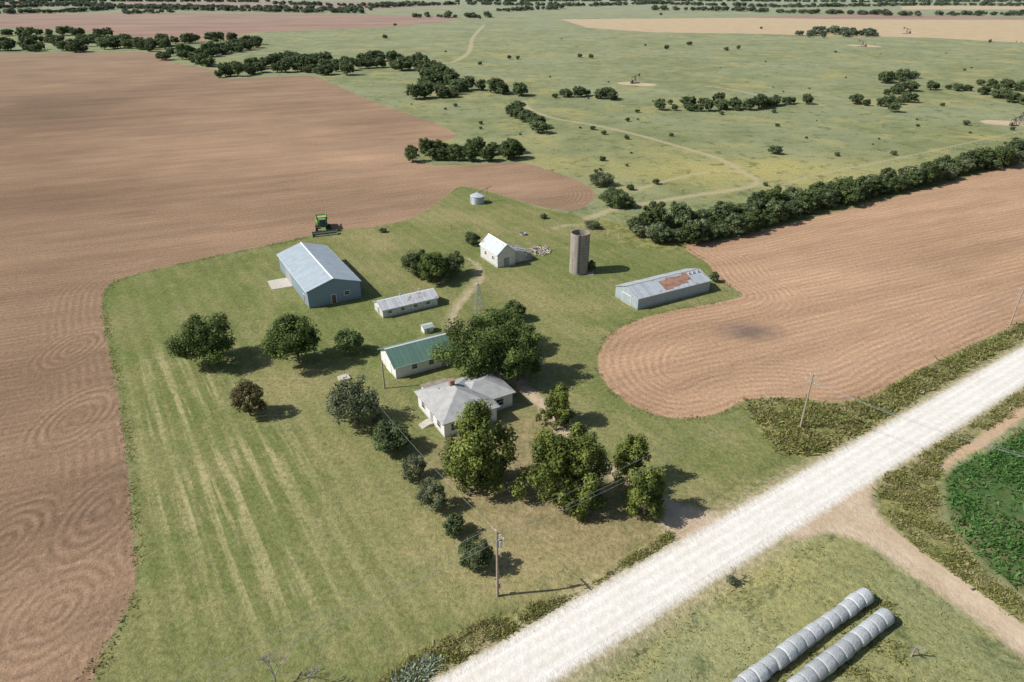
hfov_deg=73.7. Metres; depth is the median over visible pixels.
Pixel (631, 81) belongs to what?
pumpjack
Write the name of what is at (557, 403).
juniper tree
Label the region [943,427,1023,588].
soybean crop
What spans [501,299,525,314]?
young tree
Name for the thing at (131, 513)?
field margin grass
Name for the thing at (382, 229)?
shrub
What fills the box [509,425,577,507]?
juniper tree
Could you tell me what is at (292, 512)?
ground
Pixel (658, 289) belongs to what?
hay shed
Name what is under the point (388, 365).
door
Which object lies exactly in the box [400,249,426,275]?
shrub
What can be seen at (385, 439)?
shrub
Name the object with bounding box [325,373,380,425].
sparse tree
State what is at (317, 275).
machine shed
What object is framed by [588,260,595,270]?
shrub
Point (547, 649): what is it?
gravel road
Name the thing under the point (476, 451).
juniper tree
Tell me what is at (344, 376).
cistern cover
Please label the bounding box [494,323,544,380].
shade tree
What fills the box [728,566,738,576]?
bare shrub
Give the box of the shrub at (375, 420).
[371,414,384,428]
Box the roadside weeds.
[742,319,1023,455]
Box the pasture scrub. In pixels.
[411,38,1021,192]
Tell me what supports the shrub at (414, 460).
on the ground at (292, 512)
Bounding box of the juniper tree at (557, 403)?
[535,381,575,429]
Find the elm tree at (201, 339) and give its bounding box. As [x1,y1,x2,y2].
[163,311,236,364]
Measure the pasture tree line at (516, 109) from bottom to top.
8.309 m
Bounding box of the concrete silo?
[569,229,593,274]
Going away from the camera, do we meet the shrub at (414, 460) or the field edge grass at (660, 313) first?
the shrub at (414, 460)
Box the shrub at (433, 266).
[416,251,450,282]
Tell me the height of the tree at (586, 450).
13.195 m
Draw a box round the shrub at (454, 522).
[442,513,465,537]
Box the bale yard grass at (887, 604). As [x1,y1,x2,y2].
[765,584,913,681]
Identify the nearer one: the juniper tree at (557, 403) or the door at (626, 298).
the juniper tree at (557, 403)
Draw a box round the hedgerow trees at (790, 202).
[626,137,1023,242]
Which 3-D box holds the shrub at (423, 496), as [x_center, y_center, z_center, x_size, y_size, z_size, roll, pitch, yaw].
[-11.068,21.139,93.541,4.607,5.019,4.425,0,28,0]
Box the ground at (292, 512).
[0,0,1023,681]
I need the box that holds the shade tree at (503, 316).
[472,307,524,336]
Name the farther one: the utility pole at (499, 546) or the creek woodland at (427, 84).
the creek woodland at (427, 84)
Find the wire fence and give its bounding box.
[545,133,1023,239]
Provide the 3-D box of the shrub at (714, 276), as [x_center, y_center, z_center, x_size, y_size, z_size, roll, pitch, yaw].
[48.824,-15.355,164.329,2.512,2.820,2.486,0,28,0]
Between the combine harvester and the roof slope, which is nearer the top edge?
the combine harvester
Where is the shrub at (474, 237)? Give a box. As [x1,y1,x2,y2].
[464,231,480,244]
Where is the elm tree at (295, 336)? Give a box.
[259,313,321,363]
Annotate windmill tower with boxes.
[473,282,484,312]
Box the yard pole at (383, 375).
[381,360,384,388]
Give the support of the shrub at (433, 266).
on the ground at (292, 512)
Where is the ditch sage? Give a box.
[386,651,445,681]
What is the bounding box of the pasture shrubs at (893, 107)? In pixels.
[382,12,991,153]
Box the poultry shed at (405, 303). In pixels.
[373,288,438,317]
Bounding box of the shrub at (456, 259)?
[442,250,464,275]
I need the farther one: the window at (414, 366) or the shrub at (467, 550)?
the window at (414, 366)
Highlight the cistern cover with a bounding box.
[337,373,350,380]
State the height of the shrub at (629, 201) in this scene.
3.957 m
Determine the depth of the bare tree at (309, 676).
69.51 m
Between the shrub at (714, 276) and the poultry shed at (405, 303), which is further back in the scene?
the shrub at (714, 276)
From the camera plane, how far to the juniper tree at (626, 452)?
96.17 m
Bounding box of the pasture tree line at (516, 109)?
[505,69,1023,132]
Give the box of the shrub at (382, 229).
[378,227,386,231]
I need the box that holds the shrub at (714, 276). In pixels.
[709,271,719,281]
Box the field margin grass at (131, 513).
[74,237,308,680]
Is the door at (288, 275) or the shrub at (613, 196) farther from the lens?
the shrub at (613, 196)
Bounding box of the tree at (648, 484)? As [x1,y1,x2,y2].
[623,465,666,517]
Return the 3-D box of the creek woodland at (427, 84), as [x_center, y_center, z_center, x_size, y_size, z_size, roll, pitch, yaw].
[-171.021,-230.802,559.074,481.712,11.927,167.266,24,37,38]
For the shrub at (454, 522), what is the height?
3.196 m
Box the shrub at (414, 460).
[400,454,427,480]
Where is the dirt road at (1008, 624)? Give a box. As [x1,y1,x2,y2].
[877,528,1023,645]
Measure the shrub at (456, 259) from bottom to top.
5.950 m
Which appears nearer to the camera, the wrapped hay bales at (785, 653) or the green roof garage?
the wrapped hay bales at (785, 653)
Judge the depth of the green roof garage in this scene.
126.69 m
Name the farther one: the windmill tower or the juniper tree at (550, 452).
the windmill tower
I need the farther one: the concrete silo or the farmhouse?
the concrete silo
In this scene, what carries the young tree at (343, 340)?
on the ground at (292, 512)
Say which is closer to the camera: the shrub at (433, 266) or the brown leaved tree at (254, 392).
the brown leaved tree at (254, 392)
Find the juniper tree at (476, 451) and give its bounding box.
[438,398,518,493]
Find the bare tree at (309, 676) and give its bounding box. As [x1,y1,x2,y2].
[300,665,320,681]
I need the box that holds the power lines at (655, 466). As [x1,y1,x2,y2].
[179,290,1023,681]
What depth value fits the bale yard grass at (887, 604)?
74.10 m
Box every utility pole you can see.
[491,527,504,596]
[799,372,820,426]
[1009,288,1023,324]
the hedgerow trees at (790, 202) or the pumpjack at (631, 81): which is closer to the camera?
the hedgerow trees at (790, 202)
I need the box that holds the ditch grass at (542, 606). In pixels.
[376,528,677,681]
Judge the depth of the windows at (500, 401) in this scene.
112.11 m
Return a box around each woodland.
[0,25,237,52]
[155,35,528,98]
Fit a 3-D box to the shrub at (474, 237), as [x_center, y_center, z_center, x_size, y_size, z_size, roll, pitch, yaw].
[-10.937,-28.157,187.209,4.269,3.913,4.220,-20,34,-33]
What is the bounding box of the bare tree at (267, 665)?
[255,649,289,681]
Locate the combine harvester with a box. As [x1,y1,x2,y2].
[312,212,337,236]
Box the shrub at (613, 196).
[598,185,629,207]
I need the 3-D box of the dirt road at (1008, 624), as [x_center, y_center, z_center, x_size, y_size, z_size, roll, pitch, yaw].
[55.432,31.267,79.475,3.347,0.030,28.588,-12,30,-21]
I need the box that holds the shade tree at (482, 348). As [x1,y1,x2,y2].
[427,314,518,379]
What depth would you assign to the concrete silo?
167.03 m
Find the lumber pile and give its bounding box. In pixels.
[525,245,553,255]
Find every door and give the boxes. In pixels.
[285,267,291,283]
[331,294,336,303]
[385,357,391,373]
[503,256,509,266]
[622,291,630,304]
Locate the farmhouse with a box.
[414,371,515,437]
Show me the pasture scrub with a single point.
(657, 181)
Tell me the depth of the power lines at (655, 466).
91.20 m
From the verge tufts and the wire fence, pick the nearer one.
the verge tufts
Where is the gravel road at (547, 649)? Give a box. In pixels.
[450,351,1023,681]
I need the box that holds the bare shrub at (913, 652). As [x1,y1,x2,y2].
[907,644,925,656]
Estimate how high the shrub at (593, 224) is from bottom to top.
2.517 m
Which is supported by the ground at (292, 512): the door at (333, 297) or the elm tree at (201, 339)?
the elm tree at (201, 339)
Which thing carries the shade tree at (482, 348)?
on the ground at (292, 512)
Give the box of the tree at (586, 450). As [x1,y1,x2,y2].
[558,422,613,521]
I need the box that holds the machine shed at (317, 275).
[267,242,361,308]
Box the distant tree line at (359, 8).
[0,0,1023,36]
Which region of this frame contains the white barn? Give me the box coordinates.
[479,233,531,267]
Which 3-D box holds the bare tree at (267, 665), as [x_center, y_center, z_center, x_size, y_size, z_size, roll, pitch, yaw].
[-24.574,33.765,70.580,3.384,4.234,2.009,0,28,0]
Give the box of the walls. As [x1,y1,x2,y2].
[421,326,432,333]
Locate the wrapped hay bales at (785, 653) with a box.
[731,587,873,681]
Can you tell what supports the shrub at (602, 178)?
on the ground at (292, 512)
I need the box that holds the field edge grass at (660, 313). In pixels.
[593,246,745,421]
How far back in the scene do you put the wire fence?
263.63 m
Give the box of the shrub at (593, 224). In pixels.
[584,220,600,229]
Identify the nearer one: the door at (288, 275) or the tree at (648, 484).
the tree at (648, 484)
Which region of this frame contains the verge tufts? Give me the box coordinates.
[602,545,1022,681]
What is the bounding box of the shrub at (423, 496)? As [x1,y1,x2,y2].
[415,476,447,509]
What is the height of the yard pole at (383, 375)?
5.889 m
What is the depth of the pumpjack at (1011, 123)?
336.98 m
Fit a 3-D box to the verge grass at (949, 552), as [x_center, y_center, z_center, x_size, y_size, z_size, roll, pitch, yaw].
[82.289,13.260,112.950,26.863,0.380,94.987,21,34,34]
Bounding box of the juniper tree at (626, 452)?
[612,432,651,488]
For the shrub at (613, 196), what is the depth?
215.93 m
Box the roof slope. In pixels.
[421,323,433,328]
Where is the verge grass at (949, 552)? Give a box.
[872,391,1023,620]
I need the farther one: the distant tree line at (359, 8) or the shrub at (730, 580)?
the distant tree line at (359, 8)
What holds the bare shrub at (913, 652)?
on the ground at (292, 512)
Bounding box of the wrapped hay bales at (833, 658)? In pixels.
[786,608,894,681]
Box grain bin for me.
[470,186,490,204]
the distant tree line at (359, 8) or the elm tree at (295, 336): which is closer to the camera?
the elm tree at (295, 336)
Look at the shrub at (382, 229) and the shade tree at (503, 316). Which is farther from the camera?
the shrub at (382, 229)
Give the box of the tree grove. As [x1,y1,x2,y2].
[404,136,525,161]
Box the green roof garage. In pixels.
[377,333,451,378]
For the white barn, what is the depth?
174.43 m
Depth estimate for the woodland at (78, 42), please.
718.68 m
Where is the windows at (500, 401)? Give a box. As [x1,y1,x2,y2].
[421,397,503,430]
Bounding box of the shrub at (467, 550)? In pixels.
[457,533,493,572]
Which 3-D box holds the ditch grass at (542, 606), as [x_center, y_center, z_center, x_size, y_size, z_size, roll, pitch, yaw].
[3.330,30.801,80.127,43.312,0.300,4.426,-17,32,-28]
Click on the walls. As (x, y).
(424, 331)
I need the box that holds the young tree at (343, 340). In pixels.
[332,328,364,352]
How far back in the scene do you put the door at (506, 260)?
173.27 m
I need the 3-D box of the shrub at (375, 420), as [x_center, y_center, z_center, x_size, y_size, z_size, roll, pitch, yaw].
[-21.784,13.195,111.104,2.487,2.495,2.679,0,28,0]
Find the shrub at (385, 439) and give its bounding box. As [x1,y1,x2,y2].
[370,419,411,452]
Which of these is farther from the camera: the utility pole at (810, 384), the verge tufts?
the utility pole at (810, 384)
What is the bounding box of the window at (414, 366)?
[411,363,417,369]
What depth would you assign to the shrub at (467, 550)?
83.11 m
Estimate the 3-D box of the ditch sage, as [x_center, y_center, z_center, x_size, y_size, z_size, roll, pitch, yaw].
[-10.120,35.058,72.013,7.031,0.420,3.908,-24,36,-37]
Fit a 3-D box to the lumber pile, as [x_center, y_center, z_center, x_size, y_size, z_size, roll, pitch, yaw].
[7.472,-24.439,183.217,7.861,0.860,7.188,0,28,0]
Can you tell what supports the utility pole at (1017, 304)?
on the ground at (292, 512)
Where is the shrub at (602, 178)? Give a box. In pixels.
[589,172,614,186]
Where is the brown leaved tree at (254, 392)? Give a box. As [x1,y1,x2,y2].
[229,379,267,415]
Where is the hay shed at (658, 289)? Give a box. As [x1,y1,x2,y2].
[615,268,710,309]
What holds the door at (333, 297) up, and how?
in the machine shed at (317, 275)
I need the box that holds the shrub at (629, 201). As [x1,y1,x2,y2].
[622,197,635,206]
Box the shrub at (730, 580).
[726,574,736,584]
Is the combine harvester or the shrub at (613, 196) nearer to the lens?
the combine harvester
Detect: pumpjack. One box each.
[630,73,639,83]
[1009,115,1021,125]
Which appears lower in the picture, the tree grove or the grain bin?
the grain bin

